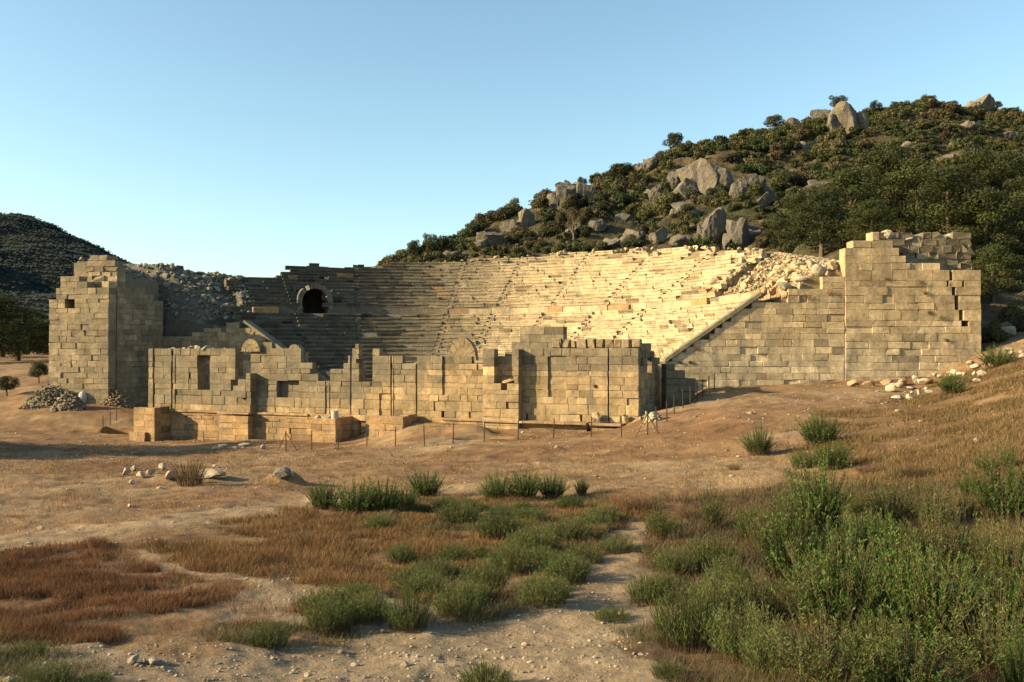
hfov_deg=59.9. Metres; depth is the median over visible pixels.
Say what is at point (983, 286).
shrub
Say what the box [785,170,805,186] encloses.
shrub
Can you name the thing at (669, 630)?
feathery shrub
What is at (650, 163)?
boulder
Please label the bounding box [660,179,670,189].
shrub
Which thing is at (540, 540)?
feathery shrub
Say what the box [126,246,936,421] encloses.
theatre seating
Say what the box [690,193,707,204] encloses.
shrub
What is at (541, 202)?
shrub
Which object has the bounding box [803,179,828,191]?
boulder
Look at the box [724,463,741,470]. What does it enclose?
dry shrub
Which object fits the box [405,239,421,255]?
evergreen tree
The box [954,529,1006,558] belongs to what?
feathery shrub
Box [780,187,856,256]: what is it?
pine tree
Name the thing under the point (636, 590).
feathery shrub
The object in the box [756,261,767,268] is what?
fallen stone
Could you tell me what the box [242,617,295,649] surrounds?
feathery shrub
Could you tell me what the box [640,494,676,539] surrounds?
leafy shrub
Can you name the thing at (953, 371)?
stone
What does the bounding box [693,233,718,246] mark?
shrub
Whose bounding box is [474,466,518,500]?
leafy shrub
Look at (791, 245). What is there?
shrub
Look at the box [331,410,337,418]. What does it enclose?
column drum
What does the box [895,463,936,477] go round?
dry shrub
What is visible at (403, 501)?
leafy shrub
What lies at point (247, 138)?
sky
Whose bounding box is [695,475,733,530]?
leafy shrub
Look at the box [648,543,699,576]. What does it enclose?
feathery shrub
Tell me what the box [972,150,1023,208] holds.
pine tree
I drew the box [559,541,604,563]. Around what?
feathery shrub
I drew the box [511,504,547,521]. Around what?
feathery shrub
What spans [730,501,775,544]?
leafy shrub
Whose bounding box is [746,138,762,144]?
shrub
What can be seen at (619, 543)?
feathery shrub
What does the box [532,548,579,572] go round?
feathery shrub
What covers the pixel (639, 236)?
boulder
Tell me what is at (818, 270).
stone
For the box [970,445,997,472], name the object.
leafy shrub
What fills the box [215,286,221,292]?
fallen stone
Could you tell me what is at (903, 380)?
boulder
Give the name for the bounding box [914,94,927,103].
shrub
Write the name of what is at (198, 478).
dry shrub
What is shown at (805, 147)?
boulder
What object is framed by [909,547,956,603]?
leafy shrub
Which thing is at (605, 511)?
feathery shrub
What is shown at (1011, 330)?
boulder
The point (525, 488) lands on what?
leafy shrub
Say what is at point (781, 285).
stone
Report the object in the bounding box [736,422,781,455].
leafy shrub
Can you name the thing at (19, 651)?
feathery shrub
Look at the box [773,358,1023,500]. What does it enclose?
dry grass
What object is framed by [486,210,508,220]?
shrub
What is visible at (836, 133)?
shrub
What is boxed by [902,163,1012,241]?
pine tree
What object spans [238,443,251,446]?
stone
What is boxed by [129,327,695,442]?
stage building
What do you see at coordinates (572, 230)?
bare tree
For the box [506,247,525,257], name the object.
shrub
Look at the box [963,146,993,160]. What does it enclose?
shrub
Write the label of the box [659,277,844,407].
retaining wall
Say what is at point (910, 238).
stone
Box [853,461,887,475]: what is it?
dry shrub
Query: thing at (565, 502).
feathery shrub
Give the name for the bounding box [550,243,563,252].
shrub
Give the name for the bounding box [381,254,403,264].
shrub
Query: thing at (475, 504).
feathery shrub
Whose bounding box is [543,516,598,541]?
feathery shrub
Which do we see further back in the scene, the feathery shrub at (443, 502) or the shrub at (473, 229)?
the shrub at (473, 229)
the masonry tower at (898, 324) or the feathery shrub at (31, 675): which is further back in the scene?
the masonry tower at (898, 324)
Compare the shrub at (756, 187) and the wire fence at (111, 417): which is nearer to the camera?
the wire fence at (111, 417)
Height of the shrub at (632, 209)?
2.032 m
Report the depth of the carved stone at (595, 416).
59.34 m
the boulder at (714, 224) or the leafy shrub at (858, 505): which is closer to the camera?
the leafy shrub at (858, 505)
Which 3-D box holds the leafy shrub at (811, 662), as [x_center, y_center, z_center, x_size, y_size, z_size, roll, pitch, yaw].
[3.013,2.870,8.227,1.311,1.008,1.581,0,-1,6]
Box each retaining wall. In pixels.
[162,320,329,388]
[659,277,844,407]
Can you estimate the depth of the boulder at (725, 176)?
140.88 m
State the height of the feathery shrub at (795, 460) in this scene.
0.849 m
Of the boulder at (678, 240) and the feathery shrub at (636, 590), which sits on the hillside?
the boulder at (678, 240)
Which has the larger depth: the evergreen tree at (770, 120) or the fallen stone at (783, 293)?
the evergreen tree at (770, 120)
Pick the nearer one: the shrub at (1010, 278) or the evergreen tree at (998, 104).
the shrub at (1010, 278)
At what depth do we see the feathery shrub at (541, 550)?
17.09 m
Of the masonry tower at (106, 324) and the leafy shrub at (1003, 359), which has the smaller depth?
the leafy shrub at (1003, 359)
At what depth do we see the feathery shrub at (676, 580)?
14.26 m
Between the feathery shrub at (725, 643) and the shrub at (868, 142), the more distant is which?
the shrub at (868, 142)
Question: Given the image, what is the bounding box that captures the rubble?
[78,250,912,321]
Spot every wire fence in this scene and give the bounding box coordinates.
[103,407,116,425]
[278,372,714,450]
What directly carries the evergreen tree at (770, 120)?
on the hillside
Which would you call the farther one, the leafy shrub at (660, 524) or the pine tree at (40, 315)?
the pine tree at (40, 315)
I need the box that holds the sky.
[0,0,1023,276]
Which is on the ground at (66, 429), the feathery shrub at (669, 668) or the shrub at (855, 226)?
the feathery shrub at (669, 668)
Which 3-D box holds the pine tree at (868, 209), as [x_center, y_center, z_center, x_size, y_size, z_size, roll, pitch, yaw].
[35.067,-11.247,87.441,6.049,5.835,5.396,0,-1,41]
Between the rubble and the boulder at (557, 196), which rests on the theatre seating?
the rubble
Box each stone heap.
[18,383,66,409]
[49,391,88,411]
[99,390,135,407]
[640,411,663,425]
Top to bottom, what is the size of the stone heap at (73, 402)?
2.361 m
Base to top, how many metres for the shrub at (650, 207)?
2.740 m
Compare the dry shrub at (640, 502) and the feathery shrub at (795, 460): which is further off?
the feathery shrub at (795, 460)
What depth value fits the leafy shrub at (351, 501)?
24.67 m
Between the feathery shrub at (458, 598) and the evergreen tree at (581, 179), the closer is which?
the feathery shrub at (458, 598)
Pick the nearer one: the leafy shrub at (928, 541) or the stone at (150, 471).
the leafy shrub at (928, 541)
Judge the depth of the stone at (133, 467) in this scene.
41.87 m
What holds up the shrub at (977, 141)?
on the hillside
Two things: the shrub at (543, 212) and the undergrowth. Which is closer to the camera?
the undergrowth
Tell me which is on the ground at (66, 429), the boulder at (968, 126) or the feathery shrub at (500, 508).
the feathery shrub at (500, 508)
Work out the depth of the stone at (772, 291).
68.17 m
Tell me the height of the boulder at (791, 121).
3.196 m
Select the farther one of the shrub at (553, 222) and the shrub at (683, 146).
the shrub at (683, 146)
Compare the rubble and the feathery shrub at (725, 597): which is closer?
the feathery shrub at (725, 597)
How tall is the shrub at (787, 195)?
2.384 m
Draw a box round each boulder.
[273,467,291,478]
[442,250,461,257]
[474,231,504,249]
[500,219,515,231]
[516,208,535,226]
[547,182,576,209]
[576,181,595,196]
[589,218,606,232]
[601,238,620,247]
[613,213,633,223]
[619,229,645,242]
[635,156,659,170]
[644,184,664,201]
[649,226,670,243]
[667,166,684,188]
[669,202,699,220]
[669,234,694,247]
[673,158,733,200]
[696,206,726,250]
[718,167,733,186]
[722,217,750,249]
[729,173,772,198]
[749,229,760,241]
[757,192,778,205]
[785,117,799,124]
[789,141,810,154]
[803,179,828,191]
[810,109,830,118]
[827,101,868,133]
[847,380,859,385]
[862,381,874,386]
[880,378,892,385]
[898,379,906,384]
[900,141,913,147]
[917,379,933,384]
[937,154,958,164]
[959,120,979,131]
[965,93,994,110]
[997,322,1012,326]
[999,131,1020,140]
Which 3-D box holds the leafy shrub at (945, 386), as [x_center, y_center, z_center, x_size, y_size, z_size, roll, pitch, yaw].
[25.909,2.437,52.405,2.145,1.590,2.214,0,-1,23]
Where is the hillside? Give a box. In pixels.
[441,106,1023,381]
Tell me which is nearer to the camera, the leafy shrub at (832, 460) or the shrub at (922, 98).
the leafy shrub at (832, 460)
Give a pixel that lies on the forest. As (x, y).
(39, 295)
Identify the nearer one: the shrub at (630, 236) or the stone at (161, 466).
the stone at (161, 466)
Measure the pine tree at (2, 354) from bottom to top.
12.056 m
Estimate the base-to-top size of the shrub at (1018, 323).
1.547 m
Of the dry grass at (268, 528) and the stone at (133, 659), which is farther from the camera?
the dry grass at (268, 528)
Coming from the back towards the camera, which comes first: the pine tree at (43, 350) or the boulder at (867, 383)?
the pine tree at (43, 350)
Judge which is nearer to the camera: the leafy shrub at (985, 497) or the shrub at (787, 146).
the leafy shrub at (985, 497)
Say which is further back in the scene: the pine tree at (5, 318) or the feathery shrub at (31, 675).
the pine tree at (5, 318)
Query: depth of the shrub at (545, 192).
150.16 m
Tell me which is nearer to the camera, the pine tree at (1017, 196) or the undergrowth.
the undergrowth
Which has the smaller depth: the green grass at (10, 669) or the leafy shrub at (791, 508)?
the green grass at (10, 669)
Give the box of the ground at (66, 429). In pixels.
[0,343,1023,681]
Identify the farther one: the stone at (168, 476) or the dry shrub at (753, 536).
the stone at (168, 476)
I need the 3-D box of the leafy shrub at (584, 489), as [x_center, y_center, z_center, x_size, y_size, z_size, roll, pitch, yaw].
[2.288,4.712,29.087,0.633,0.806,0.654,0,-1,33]
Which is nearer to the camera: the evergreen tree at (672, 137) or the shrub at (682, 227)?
the shrub at (682, 227)
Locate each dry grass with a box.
[72,485,702,617]
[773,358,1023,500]
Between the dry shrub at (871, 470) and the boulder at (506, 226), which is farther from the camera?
the boulder at (506, 226)
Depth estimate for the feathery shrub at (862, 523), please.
18.57 m
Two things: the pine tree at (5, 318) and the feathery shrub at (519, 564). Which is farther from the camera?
the pine tree at (5, 318)
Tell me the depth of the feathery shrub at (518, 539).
18.95 m
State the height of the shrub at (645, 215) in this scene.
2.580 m
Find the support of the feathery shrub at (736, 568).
on the ground at (66, 429)
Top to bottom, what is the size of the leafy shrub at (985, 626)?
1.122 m
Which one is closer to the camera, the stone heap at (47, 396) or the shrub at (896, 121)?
the stone heap at (47, 396)
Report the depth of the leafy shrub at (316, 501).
25.41 m
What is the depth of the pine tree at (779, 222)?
104.11 m
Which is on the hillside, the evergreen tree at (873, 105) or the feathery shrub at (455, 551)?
the evergreen tree at (873, 105)
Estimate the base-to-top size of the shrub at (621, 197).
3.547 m
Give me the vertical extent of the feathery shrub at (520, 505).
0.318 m
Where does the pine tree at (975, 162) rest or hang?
on the hillside
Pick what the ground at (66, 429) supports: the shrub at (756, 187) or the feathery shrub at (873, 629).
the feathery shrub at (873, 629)
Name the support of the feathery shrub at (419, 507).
on the ground at (66, 429)
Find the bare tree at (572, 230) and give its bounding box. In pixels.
[565,217,579,241]
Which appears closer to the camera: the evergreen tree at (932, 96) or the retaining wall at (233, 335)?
the retaining wall at (233, 335)
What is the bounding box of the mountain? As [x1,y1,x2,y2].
[0,213,124,351]
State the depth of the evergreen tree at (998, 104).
212.24 m
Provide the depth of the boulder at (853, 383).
63.48 m
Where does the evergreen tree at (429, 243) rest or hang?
on the hillside
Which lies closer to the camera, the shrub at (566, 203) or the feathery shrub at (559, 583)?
the feathery shrub at (559, 583)
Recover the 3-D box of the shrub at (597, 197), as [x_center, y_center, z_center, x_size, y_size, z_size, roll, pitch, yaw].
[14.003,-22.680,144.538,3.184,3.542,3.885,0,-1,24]
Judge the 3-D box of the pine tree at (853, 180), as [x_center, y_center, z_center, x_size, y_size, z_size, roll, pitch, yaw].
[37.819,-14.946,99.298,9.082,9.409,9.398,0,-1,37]
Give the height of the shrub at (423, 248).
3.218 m
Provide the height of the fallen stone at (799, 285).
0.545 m
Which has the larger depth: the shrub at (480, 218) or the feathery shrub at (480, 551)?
the shrub at (480, 218)
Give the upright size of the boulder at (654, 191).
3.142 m
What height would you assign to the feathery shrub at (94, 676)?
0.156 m
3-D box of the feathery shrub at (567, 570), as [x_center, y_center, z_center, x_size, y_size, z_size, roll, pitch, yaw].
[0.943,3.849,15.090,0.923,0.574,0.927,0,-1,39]
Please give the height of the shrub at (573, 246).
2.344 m
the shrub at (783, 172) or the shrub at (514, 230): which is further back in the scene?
the shrub at (783, 172)
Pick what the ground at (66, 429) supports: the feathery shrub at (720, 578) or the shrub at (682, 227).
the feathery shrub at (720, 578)
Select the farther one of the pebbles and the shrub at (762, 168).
the shrub at (762, 168)
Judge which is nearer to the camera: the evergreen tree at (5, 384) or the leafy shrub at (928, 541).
the leafy shrub at (928, 541)
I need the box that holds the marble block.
[78,391,86,403]
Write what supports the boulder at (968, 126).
on the hillside
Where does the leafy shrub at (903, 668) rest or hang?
on the ground at (66, 429)
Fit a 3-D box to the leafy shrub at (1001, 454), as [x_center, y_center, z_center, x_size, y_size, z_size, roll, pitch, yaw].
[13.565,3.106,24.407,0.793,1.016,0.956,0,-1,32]
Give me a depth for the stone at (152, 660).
9.53 m
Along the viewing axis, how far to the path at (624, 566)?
10.88 m
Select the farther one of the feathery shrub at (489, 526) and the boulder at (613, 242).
the boulder at (613, 242)
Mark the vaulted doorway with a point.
(321, 290)
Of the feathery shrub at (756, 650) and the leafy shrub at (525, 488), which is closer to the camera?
the feathery shrub at (756, 650)
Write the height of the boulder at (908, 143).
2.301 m
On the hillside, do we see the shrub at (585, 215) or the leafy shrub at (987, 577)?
the shrub at (585, 215)
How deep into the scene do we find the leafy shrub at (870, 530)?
14.64 m
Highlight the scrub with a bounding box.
[386,97,1023,311]
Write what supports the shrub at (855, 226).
on the hillside
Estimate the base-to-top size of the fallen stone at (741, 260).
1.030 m
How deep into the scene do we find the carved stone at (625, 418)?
58.55 m
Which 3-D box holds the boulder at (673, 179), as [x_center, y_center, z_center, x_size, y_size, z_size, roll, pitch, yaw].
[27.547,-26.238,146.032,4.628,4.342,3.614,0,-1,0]
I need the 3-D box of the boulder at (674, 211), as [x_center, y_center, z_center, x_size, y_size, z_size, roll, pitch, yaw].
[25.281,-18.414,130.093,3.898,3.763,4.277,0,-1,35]
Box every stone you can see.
[122,468,130,474]
[127,654,139,663]
[130,465,136,470]
[136,471,144,477]
[146,469,154,474]
[148,657,156,664]
[158,463,166,470]
[163,282,171,287]
[165,470,176,479]
[200,468,226,477]
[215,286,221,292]
[235,275,243,279]
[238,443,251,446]
[592,412,599,421]
[622,414,628,423]
[710,276,720,284]
[738,257,744,262]
[740,281,748,289]
[743,278,754,284]
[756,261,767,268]
[760,286,766,295]
[769,287,776,295]
[776,281,792,289]
[777,276,788,282]
[780,290,787,297]
[784,259,791,264]
[794,275,806,281]
[797,282,802,288]
[800,265,807,269]
[807,261,816,269]
[811,264,825,275]
[823,269,830,275]
[827,261,836,269]
[882,230,894,238]
[885,384,894,391]
[891,395,901,398]
[894,382,903,386]
[904,234,913,240]
[950,369,958,373]
[966,360,974,364]
[970,363,978,368]
[976,370,987,375]
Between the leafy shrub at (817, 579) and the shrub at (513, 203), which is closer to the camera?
the leafy shrub at (817, 579)
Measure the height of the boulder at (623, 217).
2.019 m
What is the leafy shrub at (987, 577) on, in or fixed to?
on the ground at (66, 429)
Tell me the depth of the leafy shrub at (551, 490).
28.70 m
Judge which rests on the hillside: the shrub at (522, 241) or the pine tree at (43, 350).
the shrub at (522, 241)
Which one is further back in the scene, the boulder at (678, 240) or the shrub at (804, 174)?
the shrub at (804, 174)
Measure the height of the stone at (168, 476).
0.392 m
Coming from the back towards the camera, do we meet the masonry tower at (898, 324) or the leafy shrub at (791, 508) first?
the masonry tower at (898, 324)
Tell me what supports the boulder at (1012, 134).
on the hillside
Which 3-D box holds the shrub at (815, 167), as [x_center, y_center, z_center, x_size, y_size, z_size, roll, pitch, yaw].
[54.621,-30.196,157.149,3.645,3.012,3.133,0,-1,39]
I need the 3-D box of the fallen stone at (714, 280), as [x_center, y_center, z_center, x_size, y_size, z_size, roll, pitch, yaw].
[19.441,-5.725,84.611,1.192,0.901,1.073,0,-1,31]
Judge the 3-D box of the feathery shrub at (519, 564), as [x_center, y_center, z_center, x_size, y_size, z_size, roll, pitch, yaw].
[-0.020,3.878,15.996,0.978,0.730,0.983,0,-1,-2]
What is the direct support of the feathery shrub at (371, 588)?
on the ground at (66, 429)
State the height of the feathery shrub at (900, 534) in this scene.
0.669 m
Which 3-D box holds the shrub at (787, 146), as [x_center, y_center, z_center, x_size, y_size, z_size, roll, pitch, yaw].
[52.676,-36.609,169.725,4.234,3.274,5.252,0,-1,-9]
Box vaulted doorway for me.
[297,284,332,313]
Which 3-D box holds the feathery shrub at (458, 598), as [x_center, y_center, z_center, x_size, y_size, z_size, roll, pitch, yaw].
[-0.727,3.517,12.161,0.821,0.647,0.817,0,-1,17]
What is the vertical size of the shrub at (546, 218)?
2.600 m
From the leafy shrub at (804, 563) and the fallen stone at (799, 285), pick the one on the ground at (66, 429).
the leafy shrub at (804, 563)
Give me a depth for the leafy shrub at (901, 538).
15.76 m
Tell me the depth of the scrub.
165.64 m
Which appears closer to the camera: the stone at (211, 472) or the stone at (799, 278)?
the stone at (211, 472)
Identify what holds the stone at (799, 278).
on the retaining wall at (798, 337)
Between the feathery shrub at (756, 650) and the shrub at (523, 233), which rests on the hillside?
the shrub at (523, 233)
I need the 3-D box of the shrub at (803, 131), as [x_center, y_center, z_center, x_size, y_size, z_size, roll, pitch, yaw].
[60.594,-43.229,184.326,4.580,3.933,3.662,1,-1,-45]
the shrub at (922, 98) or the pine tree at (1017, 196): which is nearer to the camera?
the pine tree at (1017, 196)
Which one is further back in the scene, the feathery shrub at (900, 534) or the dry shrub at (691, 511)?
the dry shrub at (691, 511)
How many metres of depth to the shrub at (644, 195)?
146.47 m
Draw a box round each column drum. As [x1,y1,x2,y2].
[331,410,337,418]
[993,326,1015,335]
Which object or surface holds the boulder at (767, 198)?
on the hillside
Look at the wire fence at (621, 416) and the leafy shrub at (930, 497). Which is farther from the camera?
the wire fence at (621, 416)
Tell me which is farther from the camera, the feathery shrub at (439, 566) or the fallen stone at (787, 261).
the fallen stone at (787, 261)
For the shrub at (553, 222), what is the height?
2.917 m
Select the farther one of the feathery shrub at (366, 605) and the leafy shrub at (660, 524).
the leafy shrub at (660, 524)
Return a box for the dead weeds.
[0,535,362,646]
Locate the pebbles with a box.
[0,342,1023,681]
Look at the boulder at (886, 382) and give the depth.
63.10 m
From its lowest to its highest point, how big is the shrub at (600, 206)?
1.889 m
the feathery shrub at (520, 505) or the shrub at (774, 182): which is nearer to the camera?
the feathery shrub at (520, 505)
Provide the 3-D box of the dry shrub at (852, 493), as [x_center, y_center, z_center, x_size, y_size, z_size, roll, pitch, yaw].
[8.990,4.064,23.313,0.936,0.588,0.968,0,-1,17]
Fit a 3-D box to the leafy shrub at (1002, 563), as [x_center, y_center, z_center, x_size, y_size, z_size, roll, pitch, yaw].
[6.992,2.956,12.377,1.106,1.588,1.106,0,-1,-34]
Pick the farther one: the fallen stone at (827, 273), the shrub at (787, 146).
the shrub at (787, 146)
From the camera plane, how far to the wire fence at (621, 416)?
55.12 m
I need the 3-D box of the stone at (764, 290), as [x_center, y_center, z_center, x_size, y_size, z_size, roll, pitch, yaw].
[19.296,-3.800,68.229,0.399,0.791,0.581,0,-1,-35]
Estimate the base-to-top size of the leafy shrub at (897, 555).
1.544 m
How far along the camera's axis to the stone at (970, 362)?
63.65 m
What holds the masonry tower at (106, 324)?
on the ground at (66, 429)
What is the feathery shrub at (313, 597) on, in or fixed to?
on the ground at (66, 429)
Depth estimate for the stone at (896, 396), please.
53.64 m
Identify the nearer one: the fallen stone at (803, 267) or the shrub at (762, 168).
the fallen stone at (803, 267)
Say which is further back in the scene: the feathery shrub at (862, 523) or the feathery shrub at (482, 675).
the feathery shrub at (862, 523)
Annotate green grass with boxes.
[0,627,126,681]
[78,488,717,657]
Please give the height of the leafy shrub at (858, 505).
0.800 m
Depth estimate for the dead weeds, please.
13.70 m
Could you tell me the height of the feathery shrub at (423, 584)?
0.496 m
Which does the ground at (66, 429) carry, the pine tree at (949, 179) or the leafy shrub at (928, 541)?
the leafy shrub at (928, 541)
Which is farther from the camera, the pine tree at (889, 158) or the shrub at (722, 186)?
the shrub at (722, 186)
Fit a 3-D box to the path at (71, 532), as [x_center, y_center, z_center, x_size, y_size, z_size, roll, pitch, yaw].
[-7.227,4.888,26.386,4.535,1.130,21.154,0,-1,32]
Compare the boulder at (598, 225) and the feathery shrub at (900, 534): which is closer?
the feathery shrub at (900, 534)
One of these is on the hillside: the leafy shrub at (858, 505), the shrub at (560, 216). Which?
the shrub at (560, 216)
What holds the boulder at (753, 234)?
on the hillside
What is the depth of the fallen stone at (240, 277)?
100.36 m
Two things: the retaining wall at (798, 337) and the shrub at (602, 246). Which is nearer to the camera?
the retaining wall at (798, 337)
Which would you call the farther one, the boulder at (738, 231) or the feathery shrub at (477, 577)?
the boulder at (738, 231)
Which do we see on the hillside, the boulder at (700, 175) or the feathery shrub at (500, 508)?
the boulder at (700, 175)
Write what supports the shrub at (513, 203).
on the hillside
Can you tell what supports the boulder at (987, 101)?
on the hillside
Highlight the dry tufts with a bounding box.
[0,417,858,533]
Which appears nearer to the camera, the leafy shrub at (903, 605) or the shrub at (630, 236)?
the leafy shrub at (903, 605)
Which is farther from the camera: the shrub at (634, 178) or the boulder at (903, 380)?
the shrub at (634, 178)
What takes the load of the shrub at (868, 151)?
on the hillside
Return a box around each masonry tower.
[48,255,162,405]
[819,232,980,380]
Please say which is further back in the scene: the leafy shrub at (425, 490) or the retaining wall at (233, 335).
the retaining wall at (233, 335)
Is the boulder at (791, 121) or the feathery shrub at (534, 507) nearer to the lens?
the feathery shrub at (534, 507)
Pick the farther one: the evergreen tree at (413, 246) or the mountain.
the mountain
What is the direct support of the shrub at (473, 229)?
on the hillside
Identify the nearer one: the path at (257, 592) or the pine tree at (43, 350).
the path at (257, 592)
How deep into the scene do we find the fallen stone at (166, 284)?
96.52 m
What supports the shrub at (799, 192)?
on the hillside
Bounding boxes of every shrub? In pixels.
[1,638,55,662]
[3,659,86,681]
[72,669,119,681]
[167,456,208,486]
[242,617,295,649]
[291,583,357,615]
[301,591,359,637]
[304,476,344,509]
[319,471,385,514]
[337,577,382,600]
[343,588,393,625]
[355,469,410,512]
[361,513,395,528]
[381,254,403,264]
[381,539,420,564]
[381,587,435,633]
[386,563,442,584]
[390,485,422,508]
[391,570,457,600]
[395,249,404,256]
[400,467,452,496]
[401,553,460,578]
[408,501,431,512]
[418,242,438,256]
[427,542,474,563]
[427,575,488,620]
[430,496,458,506]
[431,498,484,523]
[435,234,449,251]
[447,577,495,604]
[452,658,519,681]
[458,555,514,595]
[462,499,486,511]
[463,221,485,236]
[468,545,494,559]
[470,212,487,226]
[473,509,527,540]
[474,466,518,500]
[484,502,520,518]
[484,537,537,576]
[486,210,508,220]
[496,206,516,216]
[501,463,545,499]
[501,522,562,552]
[502,530,549,546]
[504,197,523,210]
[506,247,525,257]
[509,227,525,233]
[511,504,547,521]
[512,568,576,608]
[513,500,531,509]
[514,519,536,529]
[517,230,534,238]
[519,236,533,246]
[519,573,556,587]
[524,506,549,513]
[525,545,559,564]
[531,197,547,208]
[531,240,551,250]
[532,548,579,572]
[532,575,575,596]
[535,469,572,499]
[536,190,551,199]
[538,221,560,237]
[539,207,556,215]
[539,551,592,584]
[540,211,555,224]
[542,224,563,233]
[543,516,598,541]
[550,210,570,223]
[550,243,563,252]
[553,494,584,508]
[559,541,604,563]
[561,194,583,209]
[563,241,580,251]
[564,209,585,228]
[565,206,577,223]
[571,512,614,527]
[573,477,590,496]
[578,195,593,205]
[579,207,590,220]
[584,503,621,522]
[586,192,608,206]
[587,203,606,211]
[591,604,634,623]
[594,242,611,250]
[594,534,636,554]
[607,185,626,193]
[612,191,636,209]
[612,493,661,510]
[621,205,637,215]
[622,234,634,241]
[623,569,677,606]
[628,172,648,187]
[635,208,653,222]
[637,219,658,233]
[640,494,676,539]
[642,189,647,202]
[642,514,680,533]
[646,203,660,216]
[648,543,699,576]
[648,578,719,654]
[649,660,690,681]
[652,190,677,214]
[652,571,684,589]
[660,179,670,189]
[671,220,689,234]
[674,504,702,518]
[676,140,697,152]
[676,204,697,220]
[682,571,746,623]
[683,530,741,571]
[685,189,701,196]
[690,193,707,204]
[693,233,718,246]
[694,568,749,608]
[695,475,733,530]
[695,596,796,665]
[700,551,760,586]
[703,195,717,205]
[705,187,727,195]
[715,184,729,194]
[720,567,791,619]
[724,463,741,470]
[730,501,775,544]
[731,163,747,172]
[731,618,820,681]
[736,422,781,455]
[744,511,771,550]
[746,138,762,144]
[746,181,765,197]
[746,480,847,588]
[748,162,770,174]
[753,230,775,246]
[757,487,818,533]
[760,599,907,681]
[761,508,919,643]
[767,176,789,189]
[771,169,790,177]
[778,140,801,154]
[778,448,855,532]
[783,191,794,198]
[783,237,807,251]
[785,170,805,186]
[786,229,802,242]
[787,448,819,468]
[791,547,842,620]
[792,190,806,200]
[792,410,853,446]
[793,124,811,139]
[794,170,810,182]
[794,540,837,594]
[799,434,859,471]
[802,187,811,194]
[810,162,827,174]
[823,502,914,580]
[825,128,845,141]
[827,610,929,661]
[828,164,845,177]
[830,614,1004,681]
[839,485,871,503]
[842,220,865,242]
[842,508,890,538]
[844,512,948,617]
[847,489,869,520]
[852,474,928,522]
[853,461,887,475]
[855,138,873,147]
[856,149,876,159]
[864,523,913,551]
[864,535,996,657]
[867,502,915,563]
[883,116,901,125]
[892,487,1007,577]
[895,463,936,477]
[896,225,909,232]
[906,470,975,529]
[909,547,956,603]
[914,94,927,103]
[914,578,1023,680]
[917,526,946,557]
[926,552,1023,630]
[932,372,969,394]
[938,131,955,143]
[941,373,962,380]
[943,100,959,114]
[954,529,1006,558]
[955,473,984,495]
[956,486,979,519]
[960,442,1023,524]
[962,496,1023,597]
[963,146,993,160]
[964,134,985,145]
[967,552,1023,648]
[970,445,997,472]
[973,343,1018,368]
[980,319,1010,342]
[981,283,989,294]
[986,622,1023,681]
[991,439,1021,468]
[994,270,1023,290]
[997,298,1023,319]
[997,316,1023,331]
[1011,265,1021,280]
[1016,248,1023,261]
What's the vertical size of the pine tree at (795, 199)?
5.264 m
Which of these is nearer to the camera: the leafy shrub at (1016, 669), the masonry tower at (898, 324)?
the leafy shrub at (1016, 669)
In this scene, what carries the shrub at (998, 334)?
on the hillside
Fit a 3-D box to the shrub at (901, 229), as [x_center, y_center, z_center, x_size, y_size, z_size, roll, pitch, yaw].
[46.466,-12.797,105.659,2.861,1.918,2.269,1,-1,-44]
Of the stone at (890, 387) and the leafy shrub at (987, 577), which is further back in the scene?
the stone at (890, 387)
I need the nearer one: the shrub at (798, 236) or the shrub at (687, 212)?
the shrub at (798, 236)
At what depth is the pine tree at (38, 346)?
165.50 m
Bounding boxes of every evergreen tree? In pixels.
[0,375,19,395]
[27,361,48,382]
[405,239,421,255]
[422,232,440,250]
[577,176,587,183]
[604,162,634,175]
[662,132,683,150]
[764,114,785,127]
[828,95,847,107]
[869,99,882,114]
[924,95,937,101]
[995,101,1002,110]
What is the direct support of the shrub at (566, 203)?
on the hillside
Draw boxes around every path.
[0,477,506,549]
[137,540,402,617]
[262,521,675,681]
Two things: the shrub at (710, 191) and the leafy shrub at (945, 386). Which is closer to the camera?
the leafy shrub at (945, 386)
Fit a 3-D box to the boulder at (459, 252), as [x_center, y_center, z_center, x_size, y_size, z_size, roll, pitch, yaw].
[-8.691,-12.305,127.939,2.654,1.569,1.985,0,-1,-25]
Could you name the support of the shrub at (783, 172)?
on the hillside
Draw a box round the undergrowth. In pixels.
[581,450,1023,681]
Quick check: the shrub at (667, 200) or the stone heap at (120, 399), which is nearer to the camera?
the stone heap at (120, 399)
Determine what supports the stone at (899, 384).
on the ground at (66, 429)
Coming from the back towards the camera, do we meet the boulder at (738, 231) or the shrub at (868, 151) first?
the shrub at (868, 151)
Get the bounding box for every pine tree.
[0,292,37,353]
[0,307,48,356]
[0,311,49,360]
[4,307,48,353]
[21,319,53,355]
[762,217,793,251]
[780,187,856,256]
[781,193,818,230]
[808,166,897,232]
[836,198,898,240]
[839,144,939,221]
[873,156,964,231]
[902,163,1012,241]
[943,187,1023,258]
[948,150,1009,197]
[971,243,1023,302]
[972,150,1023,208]
[988,189,1023,255]
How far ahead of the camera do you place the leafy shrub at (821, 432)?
38.20 m
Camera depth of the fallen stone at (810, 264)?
71.44 m
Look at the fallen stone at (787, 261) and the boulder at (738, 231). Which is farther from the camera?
the boulder at (738, 231)
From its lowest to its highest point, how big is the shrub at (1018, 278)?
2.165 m
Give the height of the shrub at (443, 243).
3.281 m
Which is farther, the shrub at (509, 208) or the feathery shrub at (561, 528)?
the shrub at (509, 208)
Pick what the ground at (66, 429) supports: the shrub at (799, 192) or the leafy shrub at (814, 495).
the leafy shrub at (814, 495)
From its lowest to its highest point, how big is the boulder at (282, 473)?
0.456 m
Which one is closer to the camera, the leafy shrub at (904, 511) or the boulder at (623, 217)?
the leafy shrub at (904, 511)
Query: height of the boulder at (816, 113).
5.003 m
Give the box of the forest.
[0,212,132,315]

